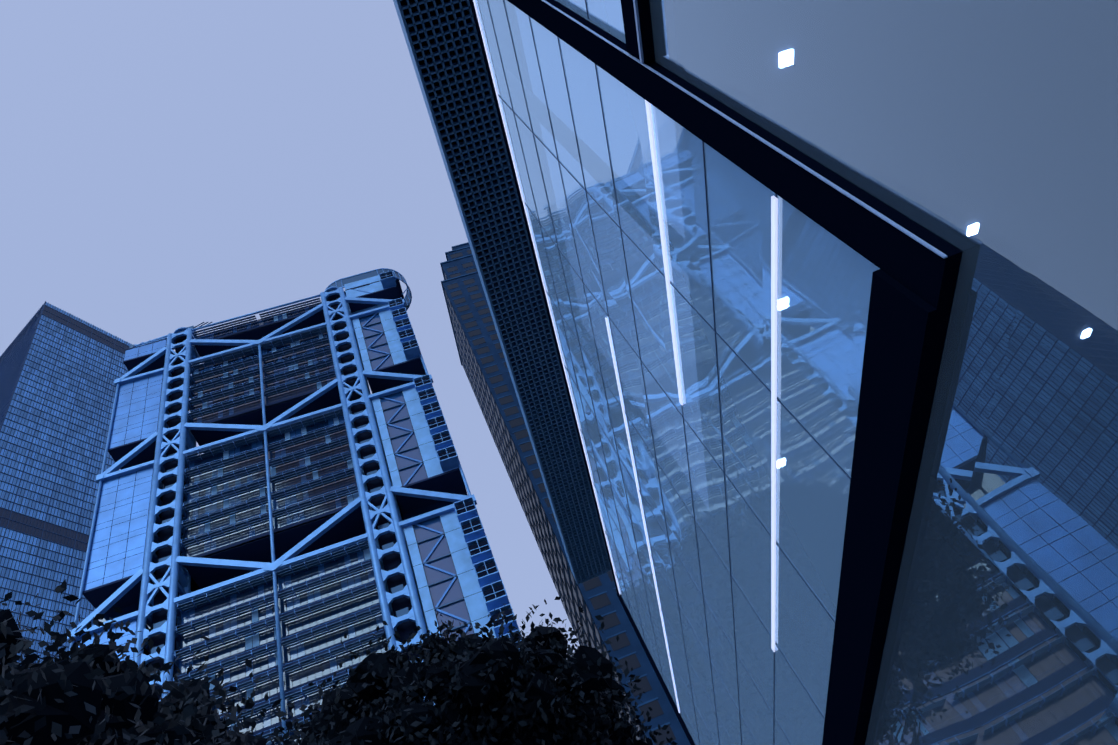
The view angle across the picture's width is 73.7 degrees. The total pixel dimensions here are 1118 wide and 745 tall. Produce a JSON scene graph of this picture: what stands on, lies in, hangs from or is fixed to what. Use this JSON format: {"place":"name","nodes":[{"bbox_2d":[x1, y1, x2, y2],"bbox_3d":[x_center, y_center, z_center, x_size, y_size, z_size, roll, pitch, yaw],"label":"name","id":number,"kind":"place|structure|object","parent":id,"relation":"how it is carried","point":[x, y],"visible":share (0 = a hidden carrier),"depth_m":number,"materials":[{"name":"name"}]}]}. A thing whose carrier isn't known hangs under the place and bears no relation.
{"place":"outdoors","nodes":[
{"label":"outdoors","id":0,"kind":"place"},
{"bbox_2d":[0,301,131,672],"bbox_3d":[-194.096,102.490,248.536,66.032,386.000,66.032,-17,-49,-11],"label":"glass tower","id":1,"kind":"structure","parent":0,"point":[61,371],"depth_m":307.04,"materials":[{"name":"blue glass"}]},
{"bbox_2d":[0,0,579,679],"label":"sky","id":2,"kind":"structure","parent":0,"point":[166,166],"materials":[{"name":"blue"}]},
{"bbox_2d":[67,268,527,744],"bbox_3d":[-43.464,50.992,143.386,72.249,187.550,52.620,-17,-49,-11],"label":"skyscraper","id":3,"kind":"structure","parent":0,"point":[302,514],"depth_m":140.41,"materials":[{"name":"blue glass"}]},
{"bbox_2d":[440,242,690,744],"bbox_3d":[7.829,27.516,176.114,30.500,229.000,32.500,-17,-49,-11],"label":"skyscraper","id":4,"kind":"structure","parent":0,"point":[481,357],"depth_m":167.48,"materials":[{"name":"blue"}]},
{"bbox_2d":[393,0,1117,744],"bbox_3d":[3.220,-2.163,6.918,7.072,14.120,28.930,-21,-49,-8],"label":"glass building","id":5,"kind":"structure","parent":0,"point":[805,316],"depth_m":2.67,"materials":[{"name":"glass"}]},
{"label":"ground","id":6,"kind":"structure","parent":0,"visible":0},
{"bbox_2d":[0,579,306,744],"bbox_3d":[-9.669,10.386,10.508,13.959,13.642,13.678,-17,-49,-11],"label":"tree","id":7,"kind":"object","parent":6,"relation":"on","point":[96,693],"visible":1,"depth_m":11.18,"materials":[{"name":"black plant"}]},
{"bbox_2d":[270,596,677,744],"bbox_3d":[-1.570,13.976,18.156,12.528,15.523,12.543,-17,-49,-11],"label":"tree","id":8,"kind":"object","parent":6,"relation":"on","point":[476,689],"visible":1,"depth_m":18.79,"materials":[{"name":"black plant"}]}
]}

